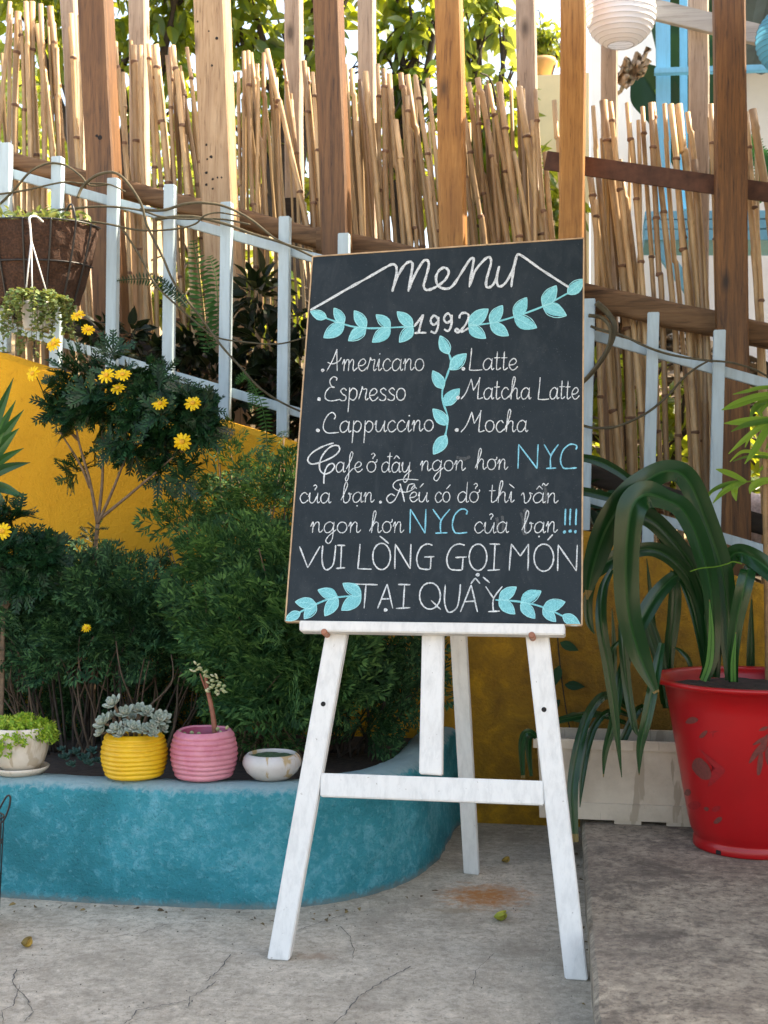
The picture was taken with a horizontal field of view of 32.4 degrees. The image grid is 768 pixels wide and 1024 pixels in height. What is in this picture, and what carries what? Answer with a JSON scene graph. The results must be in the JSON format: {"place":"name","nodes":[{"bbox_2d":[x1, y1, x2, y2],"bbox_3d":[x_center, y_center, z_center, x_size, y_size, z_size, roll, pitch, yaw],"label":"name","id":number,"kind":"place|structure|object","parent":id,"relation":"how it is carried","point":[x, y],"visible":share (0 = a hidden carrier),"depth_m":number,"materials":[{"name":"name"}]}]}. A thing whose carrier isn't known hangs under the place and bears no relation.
{"place":"outdoors","nodes":[
{"label":"outdoors","id":0,"kind":"place"},
{"bbox_2d":[0,0,589,283],"label":"sky","id":1,"kind":"structure","parent":0,"point":[550,9],"materials":[{"name":"white"}]},
{"bbox_2d":[0,823,593,1023],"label":"floor","id":2,"kind":"structure","parent":0,"point":[436,978],"depth_m":2.92,"materials":[{"name":"concrete"}]},
{"bbox_2d":[0,794,11,897],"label":"wire basket","id":3,"kind":"object","parent":2,"relation":"on","point":[1,830],"visible":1,"depth_m":3.13,"materials":[{"name":"metal"}]},
{"bbox_2d":[21,936,32,946],"bbox_3d":[-0.808,0.973,2.988,0.024,0.023,0.027,0,0,35],"label":"fallen bud","id":4,"kind":"object","parent":2,"relation":"on","point":[27,941],"visible":1,"depth_m":2.98,"materials":[{"name":"yellow plant"}]},
{"bbox_2d":[0,727,460,909],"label":"raised planter","id":5,"kind":"object","parent":2,"relation":"on","point":[81,831],"visible":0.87,"depth_m":3.32,"materials":[{"name":"teal paint"}]},
{"bbox_2d":[0,378,29,503],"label":"spiky plant","id":6,"kind":"object","parent":5,"relation":"on","point":[7,433],"visible":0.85,"depth_m":4.02,"materials":[{"name":"green plant"}]},
{"bbox_2d":[0,727,49,776],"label":"flower pot","id":7,"kind":"object","parent":5,"relation":"on","point":[28,760],"visible":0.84,"depth_m":3.39,"materials":[{"name":"beige ceramic"}]},
{"bbox_2d":[0,711,61,758],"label":"sedum plant","id":8,"kind":"object","parent":7,"relation":"in","point":[22,720],"visible":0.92,"depth_m":3.40,"materials":[{"name":"green plant"}]},
{"bbox_2d":[0,492,75,715],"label":"daisy shrub","id":9,"kind":"object","parent":5,"relation":"on","point":[32,550],"visible":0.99,"depth_m":3.78,"materials":[{"name":"green plant"}]},
{"bbox_2d":[57,745,100,766],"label":"succulent","id":10,"kind":"object","parent":5,"relation":"on","point":[84,758],"visible":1,"depth_m":3.58,"materials":[{"name":"green plant"}]},
{"bbox_2d":[0,536,240,758],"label":"feathery shrub","id":11,"kind":"object","parent":5,"relation":"on","point":[109,610],"visible":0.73,"depth_m":3.83,"materials":[{"name":"green plant"}]},
{"bbox_2d":[27,310,234,746],"bbox_3d":[-0.739,0.067,3.877,0.621,1.302,0.299,0,0,10],"label":"daisy shrub","id":12,"kind":"object","parent":5,"relation":"on","point":[151,399],"visible":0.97,"depth_m":3.84,"materials":[{"name":"green plant"}]},
{"bbox_2d":[100,729,167,780],"bbox_3d":[-0.641,0.623,3.390,0.172,0.119,0.172,0,0,10],"label":"ribbed pot","id":13,"kind":"object","parent":5,"relation":"on","point":[139,757],"visible":0.91,"depth_m":3.32,"materials":[{"name":"yellow ceramic"}]},
{"bbox_2d":[92,694,171,737],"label":"rosette succulent","id":14,"kind":"object","parent":13,"relation":"on","point":[130,725],"visible":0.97,"depth_m":3.34,"materials":[{"name":"green plant"}]},
{"bbox_2d":[170,725,237,781],"bbox_3d":[-0.461,0.619,3.381,0.173,0.127,0.173,0,0,10],"label":"ribbed pot","id":15,"kind":"object","parent":5,"relation":"on","point":[206,755],"visible":0.98,"depth_m":3.31,"materials":[{"name":"pink ceramic"}]},
{"bbox_2d":[178,661,228,733],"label":"stem succulent","id":16,"kind":"object","parent":15,"relation":"on","point":[207,688],"visible":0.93,"depth_m":3.37,"materials":[{"name":"green plant"}]},
{"bbox_2d":[130,412,297,753],"bbox_3d":[-0.424,0.211,3.933,0.616,1.017,0.395,0,0,10],"label":"feathery shrub","id":17,"kind":"object","parent":5,"relation":"on","point":[240,491],"visible":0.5,"depth_m":3.90,"materials":[{"name":"green plant"}]},
{"bbox_2d":[143,508,398,761],"bbox_3d":[-0.327,0.353,3.715,0.720,0.738,0.514,0,0,10],"label":"feathery shrub","id":18,"kind":"object","parent":5,"relation":"on","point":[267,651],"visible":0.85,"depth_m":3.65,"materials":[{"name":"green plant"}]},
{"bbox_2d":[242,748,301,780],"bbox_3d":[-0.287,0.649,3.381,0.151,0.066,0.151,0,0,10],"label":"shallow bowl","id":19,"kind":"object","parent":5,"relation":"on","point":[273,764],"visible":1,"depth_m":3.33,"materials":[{"name":"white ceramic"}]},
{"bbox_2d":[329,635,453,761],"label":"feathery shrub","id":20,"kind":"object","parent":5,"relation":"on","point":[394,702],"visible":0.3,"depth_m":3.86,"materials":[{"name":"green plant"}]},
{"bbox_2d":[2,915,493,1023],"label":"floor cracks","id":21,"kind":"object","parent":2,"relation":"on","point":[211,984],"visible":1,"depth_m":2.73,"materials":[{"name":"black concrete"}]},
{"bbox_2d":[1,905,571,1023],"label":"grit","id":22,"kind":"object","parent":2,"relation":"on","point":[272,970],"visible":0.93,"depth_m":2.83,"materials":[{"name":"grey gravel"}]},
{"bbox_2d":[9,853,587,1004],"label":"leaf crumbs","id":23,"kind":"object","parent":2,"relation":"on","point":[161,909],"visible":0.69,"depth_m":3.24,"materials":[{"name":"brown plant"}]},
{"bbox_2d":[0,352,764,826],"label":"garden wall","id":24,"kind":"structure","parent":2,"relation":"on","point":[502,702],"depth_m":4.15,"materials":[{"name":"yellow paint"}]},
{"bbox_2d":[235,371,272,455],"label":"fern","id":25,"kind":"object","parent":24,"relation":"attached to","point":[243,377],"visible":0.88,"depth_m":4.24,"materials":[{"name":"green plant"}]},
{"bbox_2d":[0,142,767,551],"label":"picket fence","id":26,"kind":"object","parent":24,"relation":"on","point":[720,372],"visible":0.47,"depth_m":4.30,"materials":[{"name":"paint"}]},
{"bbox_2d":[0,203,100,307],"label":"coir basket","id":27,"kind":"object","parent":26,"relation":"hanging from","point":[65,250],"visible":0.88,"depth_m":4.23,"materials":[{"name":"brown fabric"}]},
{"bbox_2d":[19,215,51,330],"bbox_3d":[-1.066,-0.744,4.086,0.107,0.362,0.132,0,0,30],"label":"hanging pot","id":28,"kind":"object","parent":27,"relation":"hanging from","point":[26,319],"visible":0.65,"depth_m":4.05,"materials":[{"name":"white plastic"}]},
{"bbox_2d":[0,287,77,358],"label":"trailing plant","id":29,"kind":"object","parent":28,"relation":"in","point":[54,300],"visible":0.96,"depth_m":4.01,"materials":[{"name":"green plant"}]},
{"bbox_2d":[0,205,91,224],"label":"basket greenery","id":30,"kind":"object","parent":27,"relation":"on","point":[55,214],"visible":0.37,"depth_m":4.24,"materials":[{"name":"green plant"}]},
{"bbox_2d":[0,162,105,204],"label":"vine","id":31,"kind":"object","parent":26,"relation":"attached to","point":[28,173],"visible":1,"depth_m":4.39,"materials":[{"name":"brown plant"}]},
{"bbox_2d":[0,181,124,194],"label":"vine","id":32,"kind":"object","parent":26,"relation":"attached to","point":[11,192],"visible":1,"depth_m":4.36,"materials":[{"name":"brown plant"}]},
{"bbox_2d":[22,205,249,224],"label":"vine","id":33,"kind":"object","parent":26,"relation":"attached to","point":[106,206],"visible":0.79,"depth_m":4.33,"materials":[{"name":"brown plant"}]},
{"bbox_2d":[117,272,188,307],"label":"fern","id":34,"kind":"object","parent":26,"relation":"attached to","point":[177,296],"visible":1,"depth_m":4.30,"materials":[{"name":"green plant"}]},
{"bbox_2d":[72,212,239,231],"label":"vine","id":35,"kind":"object","parent":26,"relation":"attached to","point":[133,229],"visible":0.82,"depth_m":4.31,"materials":[{"name":"brown plant"}]},
{"bbox_2d":[76,171,299,411],"bbox_3d":[-0.591,-0.702,4.271,0.854,0.824,0.032,0,0,10],"label":"vine","id":36,"kind":"object","parent":26,"relation":"attached to","point":[85,183],"visible":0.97,"depth_m":4.28,"materials":[{"name":"brown plant"}]},
{"bbox_2d":[122,228,305,344],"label":"vine","id":37,"kind":"object","parent":26,"relation":"attached to","point":[155,284],"visible":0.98,"depth_m":4.29,"materials":[{"name":"brown plant"}]},
{"bbox_2d":[140,201,312,251],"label":"vine","id":38,"kind":"object","parent":26,"relation":"attached to","point":[216,204],"visible":1,"depth_m":4.28,"materials":[{"name":"brown plant"}]},
{"bbox_2d":[155,215,312,256],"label":"vine","id":39,"kind":"object","parent":26,"relation":"attached to","point":[226,224],"visible":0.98,"depth_m":4.26,"materials":[{"name":"brown plant"}]},
{"bbox_2d":[584,314,611,380],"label":"vine","id":40,"kind":"object","parent":26,"relation":"attached to","point":[605,320],"visible":0.97,"depth_m":4.06,"materials":[{"name":"brown plant"}]},
{"bbox_2d":[584,300,616,382],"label":"vine","id":41,"kind":"object","parent":26,"relation":"hanging from","point":[605,310],"visible":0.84,"depth_m":4.07,"materials":[{"name":"brown plant"}]},
{"bbox_2d":[584,360,707,429],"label":"vine","id":42,"kind":"object","parent":26,"relation":"attached to","point":[655,406],"visible":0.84,"depth_m":4.04,"materials":[{"name":"brown plant"}]},
{"bbox_2d":[590,325,767,376],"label":"vine","id":43,"kind":"object","parent":26,"relation":"attached to","point":[657,350],"visible":1,"depth_m":4.03,"materials":[{"name":"brown plant"}]},
{"bbox_2d":[553,638,584,727],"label":"trailing creeper","id":44,"kind":"object","parent":24,"relation":"attached to","point":[557,671],"visible":0.55,"depth_m":4.08,"materials":[{"name":"green plant"}]},
{"bbox_2d":[267,621,587,980],"bbox_3d":[0.150,0.272,3.215,0.698,1.421,0.789,0,0,10],"label":"easel","id":45,"kind":"object","parent":2,"relation":"on","point":[466,789],"visible":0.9,"depth_m":2.98,"materials":[{"name":"white paint"}]},
{"bbox_2d":[285,237,584,626],"bbox_3d":[0.132,-0.208,3.188,0.694,0.941,0.315,0,0,10],"label":"menu chalkboard","id":46,"kind":"object","parent":45,"relation":"on","point":[439,476],"visible":1,"depth_m":3.17,"materials":[{"name":"black wood"}]},
{"bbox_2d":[494,910,506,920],"bbox_3d":[0.280,0.971,3.174,0.032,0.028,0.036,0,0,10],"label":"fallen bud","id":47,"kind":"object","parent":2,"relation":"on","point":[501,915],"visible":1,"depth_m":3.17,"materials":[{"name":"green plant"}]},
{"bbox_2d":[502,856,509,862],"bbox_3d":[0.340,0.967,3.677,0.024,0.019,0.020,0,0,-16],"label":"fallen bud","id":48,"kind":"object","parent":2,"relation":"on","point":[505,859],"visible":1,"depth_m":3.67,"materials":[{"name":"yellow plant"}]},
{"bbox_2d":[8,181,760,580],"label":"terrain","id":49,"kind":"structure","parent":0,"point":[160,265],"depth_m":7.47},
{"bbox_2d":[26,191,75,369],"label":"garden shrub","id":50,"kind":"object","parent":49,"relation":"on","point":[49,198],"depth_m":6.19,"materials":[{"name":"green plant"}]},
{"bbox_2d":[0,0,235,184],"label":"broadleaf tree","id":51,"kind":"object","parent":49,"relation":"on","point":[174,25],"visible":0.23,"depth_m":6.77,"materials":[{"name":"green plant"}]},
{"bbox_2d":[0,39,308,220],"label":"broadleaf tree","id":52,"kind":"object","parent":49,"relation":"on","point":[39,119],"visible":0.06,"depth_m":8.36,"materials":[{"name":"green plant"}]},
{"bbox_2d":[71,306,255,422],"bbox_3d":[-0.759,-0.510,4.622,0.707,0.438,0.228,0,0,10],"label":"dark leaved plant","id":53,"kind":"object","parent":49,"relation":"on","point":[191,355],"visible":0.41,"depth_m":4.60,"materials":[{"name":"green plant"}]},
{"bbox_2d":[186,240,219,355],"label":"fern","id":54,"kind":"object","parent":49,"relation":"on","point":[211,313],"visible":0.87,"depth_m":4.58,"materials":[{"name":"green plant"}]},
{"bbox_2d":[151,237,307,377],"bbox_3d":[-0.813,-0.755,6.041,1.122,1.057,0.523,0,0,10],"label":"garden shrub","id":55,"kind":"object","parent":49,"relation":"on","point":[252,294],"visible":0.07,"depth_m":6.02,"materials":[{"name":"green plant"}]},
{"bbox_2d":[214,247,307,440],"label":"dark leaved plant","id":56,"kind":"object","parent":49,"relation":"on","point":[260,361],"visible":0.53,"depth_m":4.54,"materials":[{"name":"green plant"}]},
{"bbox_2d":[189,0,383,336],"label":"broadleaf tree","id":57,"kind":"object","parent":49,"relation":"on","point":[257,43],"visible":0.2,"depth_m":6.79,"materials":[{"name":"green plant"}]},
{"bbox_2d":[0,0,767,583],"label":"bamboo fence","id":58,"kind":"object","parent":49,"relation":"on","point":[350,154],"visible":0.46,"depth_m":4.81,"materials":[{"name":"wood"}]},
{"bbox_2d":[586,0,656,49],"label":"paper lantern","id":59,"kind":"object","parent":58,"relation":"hanging from","point":[619,24],"visible":0.99,"depth_m":4.67,"materials":[{"name":"white paper"}]},
{"bbox_2d":[655,0,759,45],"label":"wooden slat","id":60,"kind":"object","parent":58,"relation":"attached to","point":[684,17],"depth_m":4.84,"materials":[{"name":"white wood"}]},
{"bbox_2d":[755,15,767,69],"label":"paper lantern","id":61,"kind":"object","parent":58,"relation":"hanging from","point":[761,42],"visible":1,"depth_m":4.26,"materials":[{"name":"blue paper"}]},
{"bbox_2d":[346,0,476,246],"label":"broadleaf tree","id":62,"kind":"object","parent":49,"relation":"on","point":[411,36],"visible":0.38,"depth_m":7.06,"materials":[{"name":"green plant"}]},
{"bbox_2d":[434,0,538,174],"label":"broadleaf tree","id":63,"kind":"object","parent":49,"relation":"on","point":[485,30],"visible":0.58,"depth_m":8.76,"materials":[{"name":"green plant"}]},
{"bbox_2d":[413,66,590,243],"bbox_3d":[0.626,-1.124,7.038,1.033,2.530,0.568,0,0,-8],"label":"broadleaf tree","id":64,"kind":"object","parent":49,"relation":"on","point":[554,190],"visible":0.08,"depth_m":6.98,"materials":[{"name":"green plant"}]},
{"bbox_2d":[501,10,559,74],"bbox_3d":[1.247,-2.023,10.926,0.605,4.362,0.499,0,0,10],"label":"broadleaf tree","id":65,"kind":"object","parent":49,"relation":"on","point":[547,39],"visible":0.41,"depth_m":10.86,"materials":[{"name":"green plant"}]},
{"bbox_2d":[537,73,589,283],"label":"boundary wall","id":66,"kind":"structure","parent":49,"relation":"on","point":[549,87],"depth_m":7.53,"materials":[{"name":"beige paint"}]},
{"bbox_2d":[537,55,555,74],"bbox_3d":[0.916,-2.554,7.611,0.148,0.111,0.148,0,0,10],"label":"terracotta pot","id":67,"kind":"object","parent":66,"relation":"on","point":[546,64],"visible":0.71,"depth_m":7.56,"materials":[{"name":"orange ceramic"}]},
{"bbox_2d":[590,448,614,524],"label":"dark leaved plant","id":68,"kind":"object","parent":49,"relation":"on","point":[593,515],"visible":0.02,"depth_m":4.34,"materials":[{"name":"green plant"}]},
{"bbox_2d":[592,347,759,542],"bbox_3d":[1.144,-0.236,5.638,1.183,1.260,0.580,0,0,17],"label":"garden shrub","id":69,"kind":"object","parent":49,"relation":"on","point":[755,468],"visible":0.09,"depth_m":5.64,"materials":[{"name":"green plant"}]},
{"bbox_2d":[590,0,767,362],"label":"white house","id":70,"kind":"structure","parent":49,"relation":"on","point":[757,83],"depth_m":8.42,"materials":[{"name":"paint"}]},
{"bbox_2d":[630,0,754,173],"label":"banana plant","id":71,"kind":"object","parent":49,"relation":"on","point":[643,91],"visible":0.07,"depth_m":6.25,"materials":[{"name":"green plant"}]},
{"bbox_2d":[618,46,651,94],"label":"dry leaf","id":72,"kind":"object","parent":71,"relation":"hanging from","point":[632,71],"visible":0.95,"depth_m":6.07,"materials":[{"name":"brown plant"}]},
{"bbox_2d":[643,0,767,292],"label":"blue frame","id":73,"kind":"object","parent":49,"relation":"on","point":[664,71],"visible":0.48,"depth_m":5.77,"materials":[{"name":"blue wood"}]},
{"bbox_2d":[751,134,767,203],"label":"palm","id":74,"kind":"object","parent":49,"relation":"on","point":[765,151],"visible":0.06,"depth_m":5.99,"materials":[{"name":"green plant"}]},
{"bbox_2d":[580,819,767,1023],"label":"raised pavement","id":75,"kind":"structure","parent":0,"point":[677,923],"depth_m":2.81,"materials":[{"name":"concrete"}]},
{"bbox_2d":[533,727,690,826],"bbox_3d":[0.699,0.759,3.790,0.528,0.240,0.196,0,0,10],"label":"trough planter","id":76,"kind":"object","parent":75,"relation":"on","point":[653,791],"visible":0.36,"depth_m":3.71,"materials":[{"name":"beige plastic"}]},
{"bbox_2d":[518,559,754,841],"bbox_3d":[0.714,0.511,3.742,0.634,0.754,0.233,0,0,-20],"label":"blade plant","id":77,"kind":"object","parent":76,"relation":"in","point":[580,753],"visible":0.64,"depth_m":3.75,"materials":[{"name":"green plant"}]},
{"bbox_2d":[660,666,767,859],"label":"red pot","id":78,"kind":"object","parent":75,"relation":"on","point":[720,728],"visible":0.98,"depth_m":3.35,"materials":[{"name":"plastic"}]},
{"bbox_2d":[583,454,767,776],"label":"strap leaf plant","id":79,"kind":"object","parent":78,"relation":"in","point":[716,598],"visible":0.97,"depth_m":3.42,"materials":[{"name":"green plant"}]},
{"bbox_2d":[708,385,767,679],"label":"cane palm","id":80,"kind":"object","parent":75,"relation":"on","point":[760,421],"visible":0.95,"depth_m":3.62,"materials":[{"name":"green plant"}]},
{"bbox_2d":[586,318,767,582],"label":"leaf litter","id":81,"kind":"object","parent":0,"point":[669,347],"visible":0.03,"depth_m":7.14,"materials":[{"name":"plant"}]},
{"bbox_2d":[751,492,761,543],"bbox_3d":[1.415,0.049,5.096,0.364,0.268,0.268,0,0,10],"label":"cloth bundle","id":82,"kind":"object","parent":81,"relation":"on","point":[756,505],"visible":0.07,"depth_m":4.99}
]}

